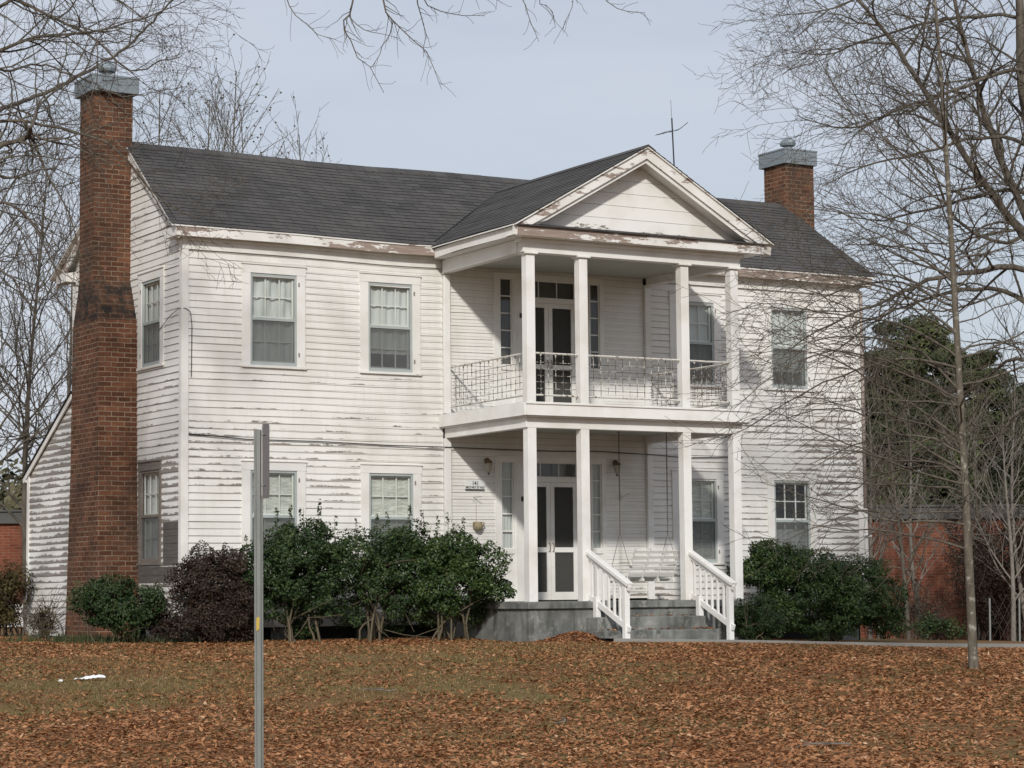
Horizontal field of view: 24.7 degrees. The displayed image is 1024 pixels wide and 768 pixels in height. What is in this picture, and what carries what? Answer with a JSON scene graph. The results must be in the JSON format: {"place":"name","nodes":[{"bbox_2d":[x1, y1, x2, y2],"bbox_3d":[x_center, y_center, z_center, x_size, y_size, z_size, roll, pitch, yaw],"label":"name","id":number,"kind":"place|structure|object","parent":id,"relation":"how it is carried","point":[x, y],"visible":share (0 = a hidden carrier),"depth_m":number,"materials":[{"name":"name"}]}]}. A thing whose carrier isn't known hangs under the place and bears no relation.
{"place":"outdoors","nodes":[
{"label":"outdoors","id":0,"kind":"place"},
{"bbox_2d":[0,627,1023,767],"bbox_3d":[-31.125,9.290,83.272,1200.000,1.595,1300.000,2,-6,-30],"label":"ground","id":1,"kind":"structure","parent":0,"point":[518,686],"depth_m":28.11,"materials":[{"name":"brown plant"}]},
{"bbox_2d":[0,510,22,626],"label":"brick building","id":2,"kind":"structure","parent":1,"relation":"on","point":[10,538],"depth_m":62.05,"materials":[{"name":"brick"}]},
{"bbox_2d":[0,458,28,509],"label":"wood","id":3,"kind":"object","parent":1,"relation":"on","point":[8,501],"visible":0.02,"depth_m":125.63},
{"bbox_2d":[0,557,36,636],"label":"winter shrub","id":4,"kind":"object","parent":1,"relation":"on","point":[10,584],"visible":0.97,"depth_m":46.83,"materials":[{"name":"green plant"}]},
{"bbox_2d":[6,566,71,638],"bbox_3d":[-8.552,4.267,42.971,1.646,1.965,1.326,2,-6,-30],"label":"winter shrub","id":5,"kind":"object","parent":1,"relation":"on","point":[42,624],"visible":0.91,"depth_m":42.92,"materials":[{"name":"grey plant"}]},
{"bbox_2d":[0,112,79,630],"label":"bare tree","id":6,"kind":"object","parent":1,"relation":"on","point":[26,456],"visible":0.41,"depth_m":54.04,"materials":[{"name":"grey plant"}]},
{"bbox_2d":[0,35,79,467],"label":"bare tree","id":7,"kind":"object","parent":1,"relation":"on","point":[15,450],"visible":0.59,"depth_m":50.18,"materials":[{"name":"grey plant"}]},
{"bbox_2d":[0,158,79,482],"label":"bare tree","id":8,"kind":"object","parent":1,"relation":"on","point":[69,384],"visible":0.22,"depth_m":59.38,"materials":[{"name":"grey plant"}]},
{"bbox_2d":[58,674,105,681],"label":"plastic litter","id":9,"kind":"object","parent":1,"relation":"on","point":[94,676],"visible":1,"depth_m":31.49,"materials":[{"name":"white plastic"}]},
{"bbox_2d":[65,559,168,643],"bbox_3d":[-6.536,3.785,39.347,1.969,1.754,1.311,2,-6,-30],"label":"holly shrub","id":10,"kind":"object","parent":1,"relation":"on","point":[111,605],"visible":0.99,"depth_m":39.15,"materials":[{"name":"green plant"}]},
{"bbox_2d":[0,631,307,648],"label":"wall weeds","id":11,"kind":"object","parent":1,"relation":"on","point":[81,639],"depth_m":39.72,"materials":[{"name":"green plant"}]},
{"bbox_2d":[117,48,206,146],"bbox_3d":[-8.861,-1.198,60.571,3.557,15.230,2.931,-2,-5,11],"label":"bare tree","id":12,"kind":"object","parent":1,"relation":"on","point":[164,117],"visible":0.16,"depth_m":60.58,"materials":[{"name":"brown plant"}]},
{"bbox_2d":[132,596,199,643],"bbox_3d":[-5.885,4.120,39.471,1.126,1.485,1.651,2,-6,-30],"label":"barberry shrub","id":13,"kind":"object","parent":1,"relation":"on","point":[169,629],"visible":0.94,"depth_m":39.52,"materials":[{"name":"red plant"}]},
{"bbox_2d":[143,48,265,151],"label":"bare tree","id":14,"kind":"object","parent":1,"relation":"on","point":[200,115],"visible":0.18,"depth_m":66.28,"materials":[{"name":"brown plant"}]},
{"bbox_2d":[162,539,267,642],"bbox_3d":[-4.962,3.547,39.739,1.890,1.823,1.306,2,-6,-30],"label":"barberry shrub","id":15,"kind":"object","parent":1,"relation":"on","point":[225,599],"visible":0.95,"depth_m":39.41,"materials":[{"name":"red plant"}]},
{"bbox_2d":[165,51,267,155],"bbox_3d":[-8.292,-1.276,62.919,3.798,15.898,3.003,2,-6,-30],"label":"bare tree","id":16,"kind":"object","parent":1,"relation":"on","point":[228,127],"visible":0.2,"depth_m":63.09,"materials":[{"name":"brown plant"}]},
{"bbox_2d":[157,27,296,155],"bbox_3d":[-7.269,-1.568,60.433,4.061,15.993,3.167,-1,-5,7],"label":"bare tree","id":17,"kind":"object","parent":1,"relation":"on","point":[234,127],"visible":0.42,"depth_m":61.07,"materials":[{"name":"brown plant"}]},
{"bbox_2d":[187,79,299,158],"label":"bare tree","id":18,"kind":"object","parent":1,"relation":"on","point":[276,154],"visible":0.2,"depth_m":65.46,"materials":[{"name":"brown plant"}]},
{"bbox_2d":[254,423,269,767],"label":"sign post","id":19,"kind":"object","parent":1,"relation":"on","point":[261,464],"visible":1,"depth_m":15.68,"materials":[{"name":"grey metal"}]},
{"bbox_2d":[238,499,352,643],"bbox_3d":[-3.689,3.300,40.087,2.059,2.689,1.648,0,-5,-9],"label":"holly shrub","id":20,"kind":"object","parent":1,"relation":"on","point":[285,561],"visible":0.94,"depth_m":39.89,"materials":[{"name":"green plant"}]},
{"bbox_2d":[259,96,340,162],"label":"bare tree","id":21,"kind":"object","parent":1,"relation":"on","point":[299,154],"visible":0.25,"depth_m":67.45,"materials":[{"name":"brown plant"}]},
{"bbox_2d":[301,123,329,161],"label":"bare tree","id":22,"kind":"object","parent":1,"relation":"on","point":[316,147],"visible":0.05,"depth_m":66.90,"materials":[{"name":"grey plant"}]},
{"bbox_2d":[0,0,650,394],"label":"oak tree","id":23,"kind":"object","parent":1,"relation":"on","point":[38,106],"visible":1,"depth_m":35.02,"materials":[{"name":"grey plant"}]},
{"bbox_2d":[322,504,431,640],"bbox_3d":[-2.362,3.377,40.828,1.873,2.597,2.041,-2,-5,11],"label":"holly shrub","id":24,"kind":"object","parent":1,"relation":"on","point":[364,573],"visible":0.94,"depth_m":40.62,"materials":[{"name":"green plant"}]},
{"bbox_2d":[359,688,396,691],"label":"fallen twig","id":25,"kind":"object","parent":1,"relation":"on","point":[380,689],"visible":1,"depth_m":29.40,"materials":[{"name":"wood"}]},
{"bbox_2d":[21,62,875,641],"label":"house","id":26,"kind":"structure","parent":1,"relation":"on","point":[397,312],"depth_m":42.99,"materials":[{"name":"paint"}]},
{"bbox_2d":[136,459,161,565],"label":"window","id":27,"kind":"structure","parent":26,"relation":"in","point":[149,472],"depth_m":42.03,"materials":[{"name":"white wood"}]},
{"bbox_2d":[136,266,164,370],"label":"window","id":28,"kind":"structure","parent":26,"relation":"in","point":[151,292],"depth_m":42.31,"materials":[{"name":"paint"}]},
{"bbox_2d":[158,308,191,376],"bbox_3d":[-5.956,-0.692,41.364,0.222,1.207,1.069,2,-6,-30],"label":"wall cable","id":29,"kind":"object","parent":26,"relation":"attached to","point":[191,336],"depth_m":40.98,"materials":[{"name":"black metal"}]},
{"bbox_2d":[240,460,306,565],"bbox_3d":[-4.244,2.296,41.571,1.280,1.871,0.153,2,-6,-30],"label":"window","id":30,"kind":"structure","parent":26,"relation":"in","point":[287,479],"depth_m":41.67,"materials":[{"name":"paint"}]},
{"bbox_2d":[241,262,306,369],"bbox_3d":[-4.286,-1.206,41.897,1.280,1.875,0.186,2,-6,-30],"label":"window","id":31,"kind":"structure","parent":26,"relation":"in","point":[273,309],"depth_m":41.89,"materials":[{"name":"paint"}]},
{"bbox_2d":[359,271,421,375],"bbox_3d":[-2.332,-1.068,43.202,1.280,1.901,0.460,2,-6,-30],"label":"window","id":32,"kind":"structure","parent":26,"relation":"in","point":[390,334],"depth_m":43.07,"materials":[{"name":"paint"}]},
{"bbox_2d":[360,463,422,561],"bbox_3d":[-2.221,2.392,42.763,1.280,1.863,0.153,2,-6,-30],"label":"window","id":33,"kind":"structure","parent":26,"relation":"in","point":[381,491],"depth_m":42.82,"materials":[{"name":"paint"}]},
{"bbox_2d":[189,433,742,457],"bbox_3d":[-0.496,1.182,43.797,11.901,0.219,0.073,2,-6,-30],"label":"wall cable","id":34,"kind":"object","parent":26,"relation":"attached to","point":[448,447],"depth_m":43.26,"materials":[{"name":"black metal"}]},
{"bbox_2d":[465,480,485,489],"bbox_3d":[-0.676,1.882,43.658,0.440,0.185,0.035,2,-6,-30],"label":"house number sign","id":35,"kind":"object","parent":26,"relation":"attached to","point":[475,484],"visible":1,"depth_m":43.65,"materials":[{"name":"white ceramic"}]},
{"bbox_2d":[472,520,484,530],"bbox_3d":[-0.618,2.433,43.572,0.232,0.590,0.205,-1,-5,3],"label":"wall planter","id":36,"kind":"object","parent":26,"relation":"attached to","point":[477,526],"visible":1,"depth_m":43.49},
{"bbox_2d":[484,457,492,474],"bbox_3d":[-0.444,1.539,43.748,0.143,0.339,0.232,1,-5,-13],"label":"wall lantern","id":37,"kind":"object","parent":26,"relation":"attached to","point":[488,463],"depth_m":43.67,"materials":[{"name":"black metal"}]},
{"bbox_2d":[522,303,548,401],"bbox_3d":[0.452,-0.469,44.576,0.592,2.171,0.087,2,-6,-30],"label":"screen door","id":38,"kind":"structure","parent":26,"relation":"in","point":[541,309],"depth_m":44.69,"materials":[{"name":"paint"}]},
{"bbox_2d":[524,482,550,599],"bbox_3d":[0.485,2.969,44.271,0.592,2.225,0.087,2,-6,-30],"label":"screen door","id":39,"kind":"structure","parent":26,"relation":"in","point":[543,488],"depth_m":44.36,"materials":[{"name":"paint"}]},
{"bbox_2d":[538,600,575,600],"bbox_3d":[0.680,2.950,44.531,1.240,2.345,0.055,2,-6,-30],"label":"inner door","id":40,"kind":"structure","parent":26,"relation":"in","point":[538,600],"depth_m":44.51,"materials":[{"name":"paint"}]},
{"bbox_2d":[548,304,575,402],"bbox_3d":[0.967,-0.447,44.879,0.592,2.170,0.087,2,-6,-30],"label":"screen door","id":41,"kind":"structure","parent":26,"relation":"in","point":[561,318],"depth_m":44.92,"materials":[{"name":"paint"}]},
{"bbox_2d":[550,483,577,599],"bbox_3d":[1.000,2.991,44.574,0.592,2.225,0.087,2,-6,-30],"label":"screen door","id":42,"kind":"structure","parent":26,"relation":"in","point":[563,496],"depth_m":44.59,"materials":[{"name":"paint"}]},
{"bbox_2d":[613,460,620,476],"bbox_3d":[2.018,1.625,45.200,0.143,0.339,0.232,1,-5,-13],"label":"wall lantern","id":43,"kind":"object","parent":26,"relation":"attached to","point":[616,466],"depth_m":45.12,"materials":[{"name":"black metal"}]},
{"bbox_2d":[610,431,679,581],"bbox_3d":[2.504,2.307,44.103,1.140,2.807,0.887,2,-6,-30],"label":"porch swing","id":44,"kind":"object","parent":26,"relation":"hanging from","point":[645,576],"visible":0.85,"depth_m":43.86,"materials":[{"name":"paint"}]},
{"bbox_2d":[601,614,713,629],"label":"step leaves","id":45,"kind":"object","parent":26,"relation":"on","point":[663,627],"visible":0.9,"depth_m":41.33,"materials":[{"name":"brown plant"}]},
{"bbox_2d":[655,111,687,167],"bbox_3d":[3.420,-4.990,49.842,0.826,2.151,0.440,2,-6,-30],"label":"tv antenna","id":46,"kind":"object","parent":26,"relation":"on","point":[672,136],"visible":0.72,"depth_m":49.85,"materials":[{"name":"black metal"}]},
{"bbox_2d":[668,291,721,387],"bbox_3d":[3.619,-0.872,46.542,1.270,1.870,0.167,2,-6,-30],"label":"window","id":47,"kind":"structure","parent":26,"relation":"in","point":[703,330],"depth_m":46.64,"materials":[{"name":"paint"}]},
{"bbox_2d":[671,469,725,564],"bbox_3d":[3.578,2.663,46.355,1.270,1.905,0.460,2,-6,-30],"label":"window","id":48,"kind":"structure","parent":26,"relation":"in","point":[707,496],"depth_m":46.33,"materials":[{"name":"paint"}]},
{"bbox_2d":[763,298,815,391],"bbox_3d":[5.617,-0.787,47.719,1.270,1.870,0.167,2,-6,-30],"label":"window","id":49,"kind":"structure","parent":26,"relation":"in","point":[804,377],"depth_m":47.71,"materials":[{"name":"paint"}]},
{"bbox_2d":[766,471,817,564],"bbox_3d":[5.575,2.748,47.532,1.270,1.905,0.460,2,-6,-30],"label":"window","id":50,"kind":"structure","parent":26,"relation":"in","point":[779,516],"depth_m":47.51,"materials":[{"name":"paint"}]},
{"bbox_2d":[390,510,516,641],"bbox_3d":[-1.047,3.408,41.172,2.334,2.420,1.834,2,-6,-30],"label":"holly shrub","id":51,"kind":"object","parent":1,"relation":"on","point":[447,557],"visible":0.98,"depth_m":40.91,"materials":[{"name":"green plant"}]},
{"bbox_2d":[0,631,1023,767],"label":"fallen leaves","id":52,"kind":"object","parent":1,"relation":"on","point":[878,760],"visible":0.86,"depth_m":27.07,"materials":[{"name":"brown plant"}]},
{"bbox_2d":[796,741,850,745],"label":"fallen twig","id":53,"kind":"object","parent":52,"relation":"on","point":[823,743],"visible":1,"depth_m":23.67,"materials":[{"name":"wood"}]},
{"bbox_2d":[549,717,565,723],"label":"fallen twig","id":54,"kind":"object","parent":1,"relation":"on","point":[564,718],"visible":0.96,"depth_m":26.18,"materials":[{"name":"grey wood"}]},
{"bbox_2d":[734,583,788,639],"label":"holly shrub","id":55,"kind":"object","parent":1,"relation":"on","point":[764,621],"visible":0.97,"depth_m":42.28,"materials":[{"name":"green plant"}]},
{"bbox_2d":[725,537,912,640],"bbox_3d":[6.112,4.050,45.636,4.216,2.115,1.838,2,-6,-30],"label":"holly shrub","id":56,"kind":"object","parent":1,"relation":"on","point":[774,578],"visible":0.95,"depth_m":45.20,"materials":[{"name":"green plant"}]},
{"bbox_2d":[614,638,1023,647],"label":"walkway","id":57,"kind":"structure","parent":1,"relation":"on","point":[844,643],"depth_m":40.44,"materials":[{"name":"concrete"}]},
{"bbox_2d":[656,0,1023,669],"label":"oak tree","id":58,"kind":"object","parent":1,"relation":"on","point":[963,469],"visible":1,"depth_m":31.84,"materials":[{"name":"grey plant"}]},
{"bbox_2d":[686,0,1023,519],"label":"oak tree","id":59,"kind":"object","parent":1,"relation":"on","point":[997,137],"visible":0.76,"depth_m":35.72,"materials":[{"name":"grey plant"}]},
{"bbox_2d":[862,404,917,638],"bbox_3d":[8.313,3.012,54.389,2.715,6.093,2.600,-3,-6,25],"label":"bare tree","id":60,"kind":"object","parent":1,"relation":"on","point":[881,535],"visible":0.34,"depth_m":54.16,"materials":[{"name":"grey plant"}]},
{"bbox_2d":[865,384,921,638],"bbox_3d":[8.404,2.765,56.089,2.306,6.974,3.392,-3,-6,28],"label":"bare tree","id":61,"kind":"object","parent":1,"relation":"on","point":[870,525],"visible":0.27,"depth_m":56.29,"materials":[{"name":"grey plant"}]},
{"bbox_2d":[862,321,962,639],"bbox_3d":[9.044,2.388,55.610,3.287,7.618,3.332,-2,-5,15],"label":"bare tree","id":62,"kind":"object","parent":1,"relation":"on","point":[901,552],"visible":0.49,"depth_m":55.24,"materials":[{"name":"grey plant"}]},
{"bbox_2d":[867,376,960,637],"bbox_3d":[9.823,3.128,57.723,2.674,6.600,3.524,-1,-5,7],"label":"bare tree","id":63,"kind":"object","parent":1,"relation":"on","point":[910,541],"visible":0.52,"depth_m":57.08,"materials":[{"name":"grey plant"}]},
{"bbox_2d":[893,565,957,639],"bbox_3d":[9.811,5.372,55.853,1.664,2.102,2.224,2,-6,-30],"label":"bramble brush","id":64,"kind":"object","parent":1,"relation":"on","point":[917,615],"visible":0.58,"depth_m":55.73,"materials":[{"name":"brown plant"}]},
{"bbox_2d":[860,313,992,504],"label":"evergreen tree","id":65,"kind":"object","parent":1,"relation":"on","point":[943,493],"visible":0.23,"depth_m":69.38,"materials":[{"name":"green plant"}]},
{"bbox_2d":[910,600,966,639],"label":"winter shrub","id":66,"kind":"object","parent":1,"relation":"on","point":[939,629],"visible":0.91,"depth_m":52.76,"materials":[{"name":"green plant"}]},
{"bbox_2d":[860,504,1023,639],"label":"brick building","id":67,"kind":"structure","parent":1,"relation":"on","point":[936,571],"depth_m":60.02,"materials":[{"name":"brick"}]},
{"bbox_2d":[887,373,1023,639],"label":"bare tree","id":68,"kind":"object","parent":1,"relation":"on","point":[983,529],"visible":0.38,"depth_m":57.48,"materials":[{"name":"grey plant"}]},
{"bbox_2d":[911,338,1023,628],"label":"bare tree","id":69,"kind":"object","parent":1,"relation":"on","point":[974,468],"visible":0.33,"depth_m":58.37,"materials":[{"name":"grey plant"}]},
{"bbox_2d":[931,363,1023,621],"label":"bare tree","id":70,"kind":"object","parent":1,"relation":"on","point":[1019,582],"visible":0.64,"depth_m":55.31,"materials":[{"name":"grey plant"}]},
{"bbox_2d":[935,492,1023,640],"bbox_3d":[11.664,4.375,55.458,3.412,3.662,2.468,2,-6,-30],"label":"bramble brush","id":71,"kind":"object","parent":1,"relation":"on","point":[996,584],"visible":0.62,"depth_m":55.49,"materials":[{"name":"brown plant"}]},
{"bbox_2d":[942,348,1023,503],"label":"evergreen tree","id":72,"kind":"object","parent":1,"relation":"on","point":[993,414],"visible":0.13,"depth_m":72.69,"materials":[{"name":"green plant"}]},
{"bbox_2d":[946,390,1023,640],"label":"bare tree","id":73,"kind":"object","parent":1,"relation":"on","point":[1012,578],"visible":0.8,"depth_m":54.40,"materials":[{"name":"grey plant"}]},
{"bbox_2d":[983,596,1023,641],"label":"wire fence","id":74,"kind":"object","parent":1,"relation":"on","point":[1019,618],"visible":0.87,"depth_m":51.91,"materials":[{"name":"grey metal"}]},
{"bbox_2d":[995,381,1023,501],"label":"evergreen tree","id":75,"kind":"object","parent":1,"relation":"on","point":[1019,393],"visible":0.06,"depth_m":74.91,"materials":[{"name":"green plant"}]},
{"bbox_2d":[0,0,1023,493],"label":"sky","id":76,"kind":"structure","parent":0,"point":[604,88],"materials":[{"name":"grey"}]}
]}

